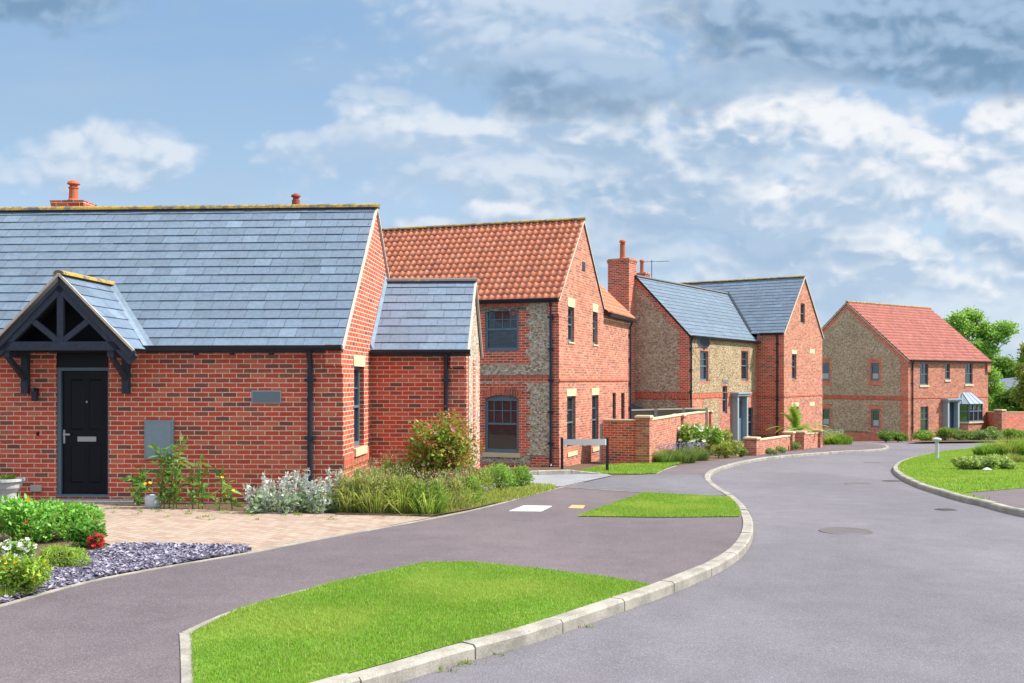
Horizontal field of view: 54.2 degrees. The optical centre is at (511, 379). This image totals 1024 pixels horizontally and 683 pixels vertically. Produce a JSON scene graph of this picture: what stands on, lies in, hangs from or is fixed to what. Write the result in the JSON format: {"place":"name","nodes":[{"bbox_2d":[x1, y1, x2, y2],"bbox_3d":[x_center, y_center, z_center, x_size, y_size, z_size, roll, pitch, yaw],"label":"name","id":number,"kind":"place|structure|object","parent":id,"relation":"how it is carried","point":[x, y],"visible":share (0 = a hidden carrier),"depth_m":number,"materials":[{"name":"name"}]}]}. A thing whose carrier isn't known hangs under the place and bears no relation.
{"place":"outdoors","nodes":[
{"label":"outdoors","id":0,"kind":"place"},
{"bbox_2d":[46,504,430,551],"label":"block paving","id":1,"kind":"structure","parent":0,"point":[264,531],"depth_m":12.61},
{"bbox_2d":[145,494,161,507],"bbox_3d":[-5.315,1.805,14.825,0.250,0.200,0.246,0,0,0],"label":"planter","id":2,"kind":"object","parent":1,"relation":"on","point":[151,501],"visible":0.9,"depth_m":14.72,"materials":[{"name":"grey stone"}]},
{"bbox_2d":[276,470,301,513],"bbox_3d":[-3.154,1.594,14.111,0.338,0.653,0.506,0,0,0],"label":"silver plant","id":3,"kind":"object","parent":1,"relation":"on","point":[287,502],"visible":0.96,"depth_m":14.05,"materials":[{"name":"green plant"}]},
{"bbox_2d":[349,446,425,490],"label":"wild grass","id":4,"kind":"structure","parent":0,"point":[387,462],"depth_m":16.05,"materials":[{"name":"green plant"}]},
{"bbox_2d":[334,464,455,512],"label":"wild grass","id":5,"kind":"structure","parent":0,"point":[398,498],"depth_m":14.06,"materials":[{"name":"green plant"}]},
{"bbox_2d":[0,442,826,603],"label":"verge","id":6,"kind":"structure","parent":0,"point":[206,506],"depth_m":15.14,"materials":[{"name":"soil"}]},
{"bbox_2d":[0,477,24,506],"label":"stone urn","id":7,"kind":"object","parent":6,"relation":"on","point":[9,487],"visible":0.67,"depth_m":15.09,"materials":[{"name":"white stone"}]},
{"bbox_2d":[0,536,37,562],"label":"white flowers","id":8,"kind":"object","parent":6,"relation":"on","point":[21,548],"visible":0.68,"depth_m":9.38,"materials":[{"name":"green plant"}]},
{"bbox_2d":[0,493,105,542],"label":"leafy perennial","id":9,"kind":"object","parent":6,"relation":"on","point":[28,517],"visible":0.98,"depth_m":11.12,"materials":[{"name":"green plant"}]},
{"bbox_2d":[63,518,107,547],"bbox_3d":[-4.609,1.668,10.777,0.469,0.368,0.389,0,0,0],"label":"leafy perennial","id":10,"kind":"object","parent":6,"relation":"on","point":[76,534],"visible":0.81,"depth_m":10.72,"materials":[{"name":"green plant"}]},
{"bbox_2d":[85,529,105,548],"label":"red flowers","id":11,"kind":"object","parent":6,"relation":"on","point":[96,539],"visible":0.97,"depth_m":10.60,"materials":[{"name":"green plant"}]},
{"bbox_2d":[2,553,233,600],"bbox_3d":[-3.557,1.752,9.023,1.661,0.075,3.657,0,0,0],"label":"slate bed","id":12,"kind":"object","parent":6,"relation":"on","point":[139,569],"visible":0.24,"depth_m":9.24,"materials":[{"name":"grey gravel"}]},
{"bbox_2d":[0,584,20,599],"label":"bedding grass","id":13,"kind":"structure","parent":12,"relation":"on","point":[7,592],"depth_m":7.91,"materials":[{"name":"green plant"}]},
{"bbox_2d":[0,551,53,593],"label":"shrub","id":14,"kind":"object","parent":12,"relation":"on","point":[21,574],"visible":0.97,"depth_m":8.00,"materials":[{"name":"green plant"}]},
{"bbox_2d":[36,543,91,566],"bbox_3d":[-4.181,1.670,9.377,0.591,0.298,0.414,0,0,0],"label":"mounded herb","id":15,"kind":"object","parent":12,"relation":"on","point":[57,554],"visible":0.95,"depth_m":9.30,"materials":[{"name":"green plant"}]},
{"bbox_2d":[0,541,251,602],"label":"slate chippings","id":16,"kind":"object","parent":12,"relation":"on","point":[115,558],"visible":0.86,"depth_m":9.71,"materials":[{"name":"grey gravel"}]},
{"bbox_2d":[118,466,150,505],"bbox_3d":[-5.689,1.634,15.218,0.490,0.630,0.480,0,0,39],"label":"tall weed","id":17,"kind":"object","parent":6,"relation":"on","point":[139,491],"visible":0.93,"depth_m":15.21,"materials":[{"name":"green plant"}]},
{"bbox_2d":[148,434,188,508],"bbox_3d":[-5.049,1.357,14.757,0.679,1.154,0.527,0,0,0],"label":"tall weed","id":18,"kind":"object","parent":6,"relation":"on","point":[174,491],"visible":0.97,"depth_m":14.73,"materials":[{"name":"green plant"}]},
{"bbox_2d":[178,454,212,508],"bbox_3d":[-4.633,1.495,14.694,0.540,0.868,0.425,0,0,36],"label":"tall weed","id":19,"kind":"object","parent":6,"relation":"on","point":[192,495],"visible":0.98,"depth_m":14.66,"materials":[{"name":"green plant"}]},
{"bbox_2d":[210,465,245,510],"bbox_3d":[-4.118,1.565,14.466,0.416,0.721,0.562,0,0,31],"label":"tall weed","id":20,"kind":"object","parent":6,"relation":"on","point":[229,487],"visible":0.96,"depth_m":14.41,"materials":[{"name":"green plant"}]},
{"bbox_2d":[0,180,482,504],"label":"brick bungalow","id":21,"kind":"object","parent":6,"relation":"on","point":[244,344],"visible":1,"depth_m":16.03,"materials":[{"name":"brick"}]},
{"bbox_2d":[63,371,107,493],"bbox_3d":[-6.778,0.831,15.899,0.759,1.954,0.080,0,0,3],"label":"door","id":22,"kind":"structure","parent":21,"relation":"in","point":[85,393],"depth_m":15.90,"materials":[{"name":"black paint"}]},
{"bbox_2d":[353,354,367,456],"bbox_3d":[-2.631,0.420,16.823,0.220,1.673,0.978,0,0,3],"label":"window","id":23,"kind":"structure","parent":21,"relation":"in","point":[358,360],"depth_m":17.09,"materials":[{"name":"blue paint"}]},
{"bbox_2d":[242,477,269,513],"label":"silver plant","id":24,"kind":"object","parent":6,"relation":"on","point":[254,504],"visible":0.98,"depth_m":14.05,"materials":[{"name":"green plant"}]},
{"bbox_2d":[258,471,281,511],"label":"silver plant","id":25,"kind":"object","parent":6,"relation":"on","point":[272,503],"visible":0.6,"depth_m":14.31,"materials":[{"name":"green plant"}]},
{"bbox_2d":[291,468,312,512],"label":"silver plant","id":26,"kind":"object","parent":6,"relation":"on","point":[301,492],"visible":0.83,"depth_m":14.35,"materials":[{"name":"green plant"}]},
{"bbox_2d":[304,476,329,513],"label":"silver plant","id":27,"kind":"object","parent":6,"relation":"on","point":[317,503],"visible":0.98,"depth_m":14.02,"materials":[{"name":"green plant"}]},
{"bbox_2d":[323,467,342,511],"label":"silver plant","id":28,"kind":"object","parent":6,"relation":"on","point":[329,484],"visible":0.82,"depth_m":14.30,"materials":[{"name":"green plant"}]},
{"bbox_2d":[0,466,674,682],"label":"path edging","id":29,"kind":"object","parent":6,"relation":"on","point":[186,660],"visible":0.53,"depth_m":8.44,"materials":[{"name":"concrete"}]},
{"bbox_2d":[111,505,593,672],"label":"paving weeds","id":30,"kind":"object","parent":6,"relation":"on","point":[299,514],"visible":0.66,"depth_m":13.53,"materials":[{"name":"green plant"}]},
{"bbox_2d":[336,488,537,515],"bbox_3d":[-1.178,2.128,20.309,4.030,0.543,13.216,0,0,-4],"label":"planting bed","id":31,"kind":"object","parent":6,"relation":"on","point":[366,513],"visible":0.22,"depth_m":13.96,"materials":[{"name":"soil"}]},
{"bbox_2d":[307,457,392,488],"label":"wild grass","id":32,"kind":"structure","parent":31,"relation":"on","point":[362,473],"depth_m":15.70,"materials":[{"name":"green plant"}]},
{"bbox_2d":[298,462,412,512],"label":"wild grass","id":33,"kind":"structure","parent":31,"relation":"on","point":[374,504],"depth_m":14.07,"materials":[{"name":"green plant"}]},
{"bbox_2d":[304,464,435,512],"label":"wild grass","id":34,"kind":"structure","parent":31,"relation":"on","point":[346,483],"depth_m":14.22,"materials":[{"name":"green plant"}]},
{"bbox_2d":[401,407,485,482],"bbox_3d":[-1.109,1.211,16.248,1.392,1.595,1.113,0,0,0],"label":"pink flowered shrub","id":35,"kind":"object","parent":31,"relation":"on","point":[439,448],"visible":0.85,"depth_m":16.00,"materials":[{"name":"green plant"}]},
{"bbox_2d":[399,468,487,514],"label":"wild grass","id":36,"kind":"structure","parent":31,"relation":"on","point":[437,499],"depth_m":13.96,"materials":[{"name":"green plant"}]},
{"bbox_2d":[432,465,505,502],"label":"wild grass","id":37,"kind":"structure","parent":31,"relation":"on","point":[470,479],"depth_m":15.48,"materials":[{"name":"green plant"}]},
{"bbox_2d":[464,466,494,490],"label":"fresh green shrub","id":38,"kind":"object","parent":31,"relation":"on","point":[486,478],"visible":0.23,"depth_m":17.00,"materials":[{"name":"green plant"}]},
{"bbox_2d":[481,462,518,489],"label":"fresh green shrub","id":39,"kind":"object","parent":31,"relation":"on","point":[501,470],"visible":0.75,"depth_m":18.30,"materials":[{"name":"green plant"}]},
{"bbox_2d":[510,465,534,486],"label":"fresh green shrub","id":40,"kind":"object","parent":31,"relation":"on","point":[523,475],"visible":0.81,"depth_m":19.38,"materials":[{"name":"green plant"}]},
{"bbox_2d":[444,482,555,511],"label":"verge grass","id":41,"kind":"structure","parent":6,"relation":"on","point":[536,487],"depth_m":17.27,"materials":[{"name":"green plant"}]},
{"bbox_2d":[382,217,636,466],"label":"pantiled house","id":42,"kind":"structure","parent":6,"relation":"on","point":[556,318],"depth_m":29.96,"materials":[{"name":"red brick"}]},
{"bbox_2d":[482,395,520,457],"bbox_3d":[-0.285,1.340,29.114,1.163,1.808,0.180,0,0,19],"label":"window","id":43,"kind":"structure","parent":42,"relation":"in","point":[501,411],"depth_m":29.14,"materials":[{"name":"black glass"}]},
{"bbox_2d":[485,311,518,350],"bbox_3d":[-0.274,-1.478,29.153,1.043,1.288,0.102,0,0,19],"label":"window","id":44,"kind":"structure","parent":42,"relation":"in","point":[501,327],"depth_m":29.14,"materials":[{"name":"glass"}]},
{"bbox_2d":[567,297,574,343],"bbox_3d":[1.690,-1.754,29.701,0.200,1.344,0.826,0,0,19],"label":"window","id":45,"kind":"structure","parent":42,"relation":"in","point":[571,302],"depth_m":29.88,"materials":[{"name":"blue paint"}]},
{"bbox_2d":[566,388,577,456],"bbox_3d":[1.706,1.254,29.723,0.220,1.998,1.085,0,0,19],"label":"window","id":46,"kind":"structure","parent":42,"relation":"in","point":[570,392],"depth_m":29.95,"materials":[{"name":"blue paint"}]},
{"bbox_2d":[592,303,597,345],"bbox_3d":[2.628,-1.781,32.360,0.200,1.356,0.759,0,0,19],"label":"window","id":47,"kind":"structure","parent":42,"relation":"in","point":[594,306],"depth_m":32.57,"materials":[{"name":"blue paint"}]},
{"bbox_2d":[591,388,599,451],"bbox_3d":[2.639,1.281,32.374,0.220,2.032,1.002,0,0,19],"label":"window","id":48,"kind":"structure","parent":42,"relation":"in","point":[595,391],"depth_m":32.60,"materials":[{"name":"grey glass"}]},
{"bbox_2d":[561,436,608,470],"bbox_3d":[1.904,2.093,26.512,0.119,1.294,2.200,0,0,-30],"label":"name board","id":49,"kind":"object","parent":6,"relation":"on","point":[585,441],"visible":0.86,"depth_m":26.30,"materials":[{"name":"black"}]},
{"bbox_2d":[602,410,713,463],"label":"garden wall","id":50,"kind":"structure","parent":6,"relation":"on","point":[638,438],"depth_m":30.64,"materials":[{"name":"red brick"}]},
{"bbox_2d":[631,407,707,449],"bbox_3d":[6.213,2.489,39.953,4.871,2.708,0.152,0,0,-39],"label":"board fence","id":51,"kind":"object","parent":6,"relation":"on","point":[661,412],"visible":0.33,"depth_m":39.95,"materials":[{"name":"grey wood"}]},
{"bbox_2d":[677,422,709,450],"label":"white blooming shrub","id":52,"kind":"object","parent":6,"relation":"on","point":[687,433],"visible":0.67,"depth_m":35.22,"materials":[{"name":"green plant"}]},
{"bbox_2d":[688,442,713,460],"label":"lavender","id":53,"kind":"object","parent":6,"relation":"on","point":[702,452],"visible":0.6,"depth_m":32.58,"materials":[{"name":"green plant"}]},
{"bbox_2d":[699,423,724,454],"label":"white blooming shrub","id":54,"kind":"object","parent":6,"relation":"on","point":[715,435],"visible":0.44,"depth_m":36.97,"materials":[{"name":"green plant"}]},
{"bbox_2d":[607,239,823,446],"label":"slate roofed house","id":55,"kind":"structure","parent":6,"relation":"on","point":[741,358],"depth_m":46.86,"materials":[{"name":"red brick"}]},
{"bbox_2d":[700,351,706,380],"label":"window","id":56,"kind":"structure","parent":55,"relation":"in","point":[703,354],"depth_m":43.58,"materials":[{"name":"grey glass"}]},
{"bbox_2d":[741,351,746,380],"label":"window","id":57,"kind":"structure","parent":55,"relation":"in","point":[743,353],"depth_m":47.63,"materials":[{"name":"grey glass"}]},
{"bbox_2d":[710,439,743,457],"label":"golden shrub","id":58,"kind":"object","parent":6,"relation":"on","point":[729,448],"visible":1,"depth_m":34.59,"materials":[{"name":"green plant"}]},
{"bbox_2d":[743,429,822,455],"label":"garden wall","id":59,"kind":"structure","parent":6,"relation":"on","point":[755,446],"depth_m":41.95,"materials":[{"name":"red brick"}]},
{"bbox_2d":[765,403,829,433],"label":"palm","id":60,"kind":"object","parent":6,"relation":"on","point":[796,420],"visible":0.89,"depth_m":45.79,"materials":[{"name":"green plant"}]},
{"bbox_2d":[822,431,853,444],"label":"bush","id":61,"kind":"object","parent":6,"relation":"on","point":[838,439],"visible":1,"depth_m":50.93,"materials":[{"name":"green plant"}]},
{"bbox_2d":[190,560,648,682],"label":"lawn","id":62,"kind":"structure","parent":0,"point":[299,654],"depth_m":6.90,"materials":[{"name":"green plant"}]},
{"bbox_2d":[0,442,885,682],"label":"pavement","id":63,"kind":"structure","parent":0,"point":[126,628],"depth_m":9.40,"materials":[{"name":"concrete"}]},
{"bbox_2d":[510,505,550,510],"bbox_3d":[0.281,1.899,14.772,0.457,0.033,0.881,0,0,13],"label":"utility cover","id":64,"kind":"object","parent":63,"relation":"on","point":[530,508],"visible":1,"depth_m":14.75,"materials":[{"name":"white paint"}]},
{"bbox_2d":[433,468,498,507],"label":"wild grass","id":65,"kind":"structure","parent":0,"point":[454,484],"depth_m":14.68,"materials":[{"name":"green plant"}]},
{"bbox_2d":[0,0,1023,362],"label":"sky","id":66,"kind":"structure","parent":0,"point":[872,151],"materials":[{"name":"blue"}]},
{"bbox_2d":[481,474,611,490],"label":"driveway","id":67,"kind":"structure","parent":0,"point":[563,479],"depth_m":22.21,"materials":[{"name":"grey concrete"}]},
{"bbox_2d":[578,461,681,473],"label":"lawn","id":68,"kind":"structure","parent":0,"point":[633,472],"depth_m":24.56,"materials":[{"name":"green plant"}]},
{"bbox_2d":[652,444,686,462],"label":"lavender","id":69,"kind":"object","parent":68,"relation":"on","point":[664,456],"visible":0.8,"depth_m":30.56,"materials":[{"name":"green plant"}]},
{"bbox_2d":[670,442,703,462],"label":"lavender","id":70,"kind":"object","parent":68,"relation":"on","point":[690,457],"visible":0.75,"depth_m":30.87,"materials":[{"name":"green plant"}]},
{"bbox_2d":[569,475,724,495],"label":"pavement","id":71,"kind":"structure","parent":0,"point":[687,484],"depth_m":20.22,"materials":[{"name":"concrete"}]},
{"bbox_2d":[578,491,741,516],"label":"lawn","id":72,"kind":"structure","parent":0,"point":[666,511],"depth_m":14.11,"materials":[{"name":"green plant"}]},
{"bbox_2d":[400,441,1023,682],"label":"road","id":73,"kind":"structure","parent":0,"point":[915,586],"depth_m":8.11,"materials":[{"name":"grey asphalt"}]},
{"bbox_2d":[480,470,600,476],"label":"kerb","id":74,"kind":"structure","parent":73,"relation":"on","point":[548,472],"depth_m":23.94,"materials":[{"name":"concrete"}]},
{"bbox_2d":[310,442,888,682],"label":"kerb","id":75,"kind":"structure","parent":73,"relation":"on","point":[411,667],"depth_m":7.17,"materials":[{"name":"concrete"}]},
{"bbox_2d":[819,527,872,534],"bbox_3d":[4.251,1.923,12.727,0.662,0.006,0.662,0,0,-17],"label":"manhole cover","id":76,"kind":"object","parent":73,"relation":"on","point":[845,530],"visible":1,"depth_m":12.69,"materials":[{"name":"metal"}]},
{"bbox_2d":[877,430,894,441],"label":"border shrub","id":77,"kind":"object","parent":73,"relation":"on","point":[885,436],"visible":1,"depth_m":57.71,"materials":[{"name":"green plant"}]},
{"bbox_2d":[893,451,1023,516],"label":"kerb","id":78,"kind":"structure","parent":73,"relation":"on","point":[997,506],"depth_m":17.14,"materials":[{"name":"concrete"}]},
{"bbox_2d":[898,447,1023,499],"bbox_3d":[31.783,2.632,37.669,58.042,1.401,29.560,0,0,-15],"label":"lawn","id":79,"kind":"structure","parent":0,"point":[970,482],"depth_m":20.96,"materials":[{"name":"green plant"}]},
{"bbox_2d":[949,455,980,468],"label":"clipped hedge bush","id":80,"kind":"object","parent":79,"relation":"on","point":[967,462],"visible":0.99,"depth_m":26.60,"materials":[{"name":"green plant"}]},
{"bbox_2d":[971,453,1000,469],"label":"clipped hedge bush","id":81,"kind":"object","parent":79,"relation":"on","point":[991,461],"visible":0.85,"depth_m":26.48,"materials":[{"name":"green plant"}]},
{"bbox_2d":[969,440,1004,455],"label":"island grass","id":82,"kind":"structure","parent":79,"relation":"on","point":[984,449],"depth_m":36.15,"materials":[{"name":"green plant"}]},
{"bbox_2d":[983,435,1023,454],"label":"island grass","id":83,"kind":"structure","parent":79,"relation":"on","point":[1011,448],"depth_m":36.07,"materials":[{"name":"green plant"}]},
{"bbox_2d":[996,453,1018,468],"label":"clipped hedge bush","id":84,"kind":"object","parent":79,"relation":"on","point":[1006,462],"visible":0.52,"depth_m":26.91,"materials":[{"name":"green plant"}]},
{"bbox_2d":[911,437,1022,441],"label":"garden bed","id":85,"kind":"object","parent":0,"point":[954,440],"visible":0.28,"depth_m":58.91,"materials":[{"name":"soil"}]},
{"bbox_2d":[911,429,935,440],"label":"border shrub","id":86,"kind":"object","parent":85,"relation":"on","point":[920,435],"visible":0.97,"depth_m":58.47,"materials":[{"name":"green plant"}]},
{"bbox_2d":[934,425,954,439],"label":"border shrub","id":87,"kind":"object","parent":85,"relation":"on","point":[942,433],"visible":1,"depth_m":58.79,"materials":[{"name":"green plant"}]},
{"bbox_2d":[952,427,972,439],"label":"border shrub","id":88,"kind":"object","parent":85,"relation":"on","point":[960,434],"visible":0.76,"depth_m":59.48,"materials":[{"name":"green plant"}]},
{"bbox_2d":[967,428,991,441],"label":"border shrub","id":89,"kind":"object","parent":85,"relation":"on","point":[979,434],"visible":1,"depth_m":59.84,"materials":[{"name":"green plant"}]},
{"bbox_2d":[983,426,1005,439],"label":"border shrub","id":90,"kind":"object","parent":85,"relation":"on","point":[996,433],"visible":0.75,"depth_m":60.44,"materials":[{"name":"green plant"}]},
{"bbox_2d":[1001,427,1023,439],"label":"border shrub","id":91,"kind":"object","parent":85,"relation":"on","point":[1013,432],"visible":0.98,"depth_m":60.80,"materials":[{"name":"green plant"}]},
{"bbox_2d":[965,488,1023,507],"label":"pavement","id":92,"kind":"structure","parent":0,"point":[1013,497],"depth_m":16.97,"materials":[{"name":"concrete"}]},
{"bbox_3d":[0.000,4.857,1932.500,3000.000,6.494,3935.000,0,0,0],"label":"ground","id":93,"kind":"structure","parent":0,"visible":0},
{"bbox_2d":[821,301,993,440],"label":"flint gabled house","id":94,"kind":"structure","parent":93,"relation":"on","point":[909,371],"depth_m":63.91,"materials":[{"name":"orange brick"}]},
{"bbox_2d":[822,363,828,380],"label":"window","id":95,"kind":"structure","parent":94,"relation":"in","point":[825,366],"depth_m":65.81,"materials":[{"name":"grey glass"}]},
{"bbox_2d":[822,409,829,425],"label":"window","id":96,"kind":"structure","parent":94,"relation":"in","point":[825,412],"depth_m":65.74,"materials":[{"name":"grey glass"}]},
{"bbox_2d":[871,363,878,380],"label":"window","id":97,"kind":"structure","parent":94,"relation":"in","point":[874,366],"depth_m":62.88,"materials":[{"name":"grey glass"}]},
{"bbox_2d":[871,409,879,427],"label":"window","id":98,"kind":"structure","parent":94,"relation":"in","point":[875,414],"depth_m":62.87,"materials":[{"name":"grey glass"}]},
{"bbox_2d":[920,406,927,430],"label":"window","id":99,"kind":"structure","parent":94,"relation":"in","point":[923,410],"depth_m":62.21,"materials":[{"name":"grey glass"}]},
{"bbox_2d":[919,363,929,386],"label":"window","id":100,"kind":"structure","parent":94,"relation":"in","point":[923,366],"depth_m":62.21,"materials":[{"name":"grey glass"}]},
{"bbox_2d":[965,363,973,385],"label":"window","id":101,"kind":"structure","parent":94,"relation":"in","point":[968,366],"depth_m":65.45,"materials":[{"name":"grey glass"}]},
{"bbox_2d":[943,305,1021,362],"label":"broadleaf tree","id":102,"kind":"object","parent":93,"relation":"on","point":[965,324],"visible":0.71,"depth_m":83.58,"materials":[{"name":"green plant"}]},
{"bbox_2d":[988,364,1007,411],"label":"broadleaf tree","id":103,"kind":"object","parent":93,"relation":"on","point":[993,375],"visible":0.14,"depth_m":80.03,"materials":[{"name":"green plant"}]},
{"bbox_2d":[987,409,1023,430],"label":"boundary wall","id":104,"kind":"structure","parent":93,"relation":"on","point":[1001,419],"depth_m":65.12,"materials":[{"name":"red brick"}]},
{"bbox_2d":[988,383,1023,411],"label":"dark tree","id":105,"kind":"object","parent":93,"relation":"on","point":[1001,397],"visible":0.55,"depth_m":77.56,"materials":[{"name":"green plant"}]},
{"bbox_2d":[1007,341,1023,407],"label":"olive tree","id":106,"kind":"object","parent":93,"relation":"on","point":[1018,397],"visible":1,"depth_m":75.95,"materials":[{"name":"green plant"}]},
{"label":"hill","id":107,"kind":"structure","parent":0,"visible":0},
{"bbox_2d":[991,353,1020,378],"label":"dark tree","id":108,"kind":"object","parent":107,"relation":"on","point":[1006,364],"visible":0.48,"depth_m":102.00,"materials":[{"name":"green plant"}]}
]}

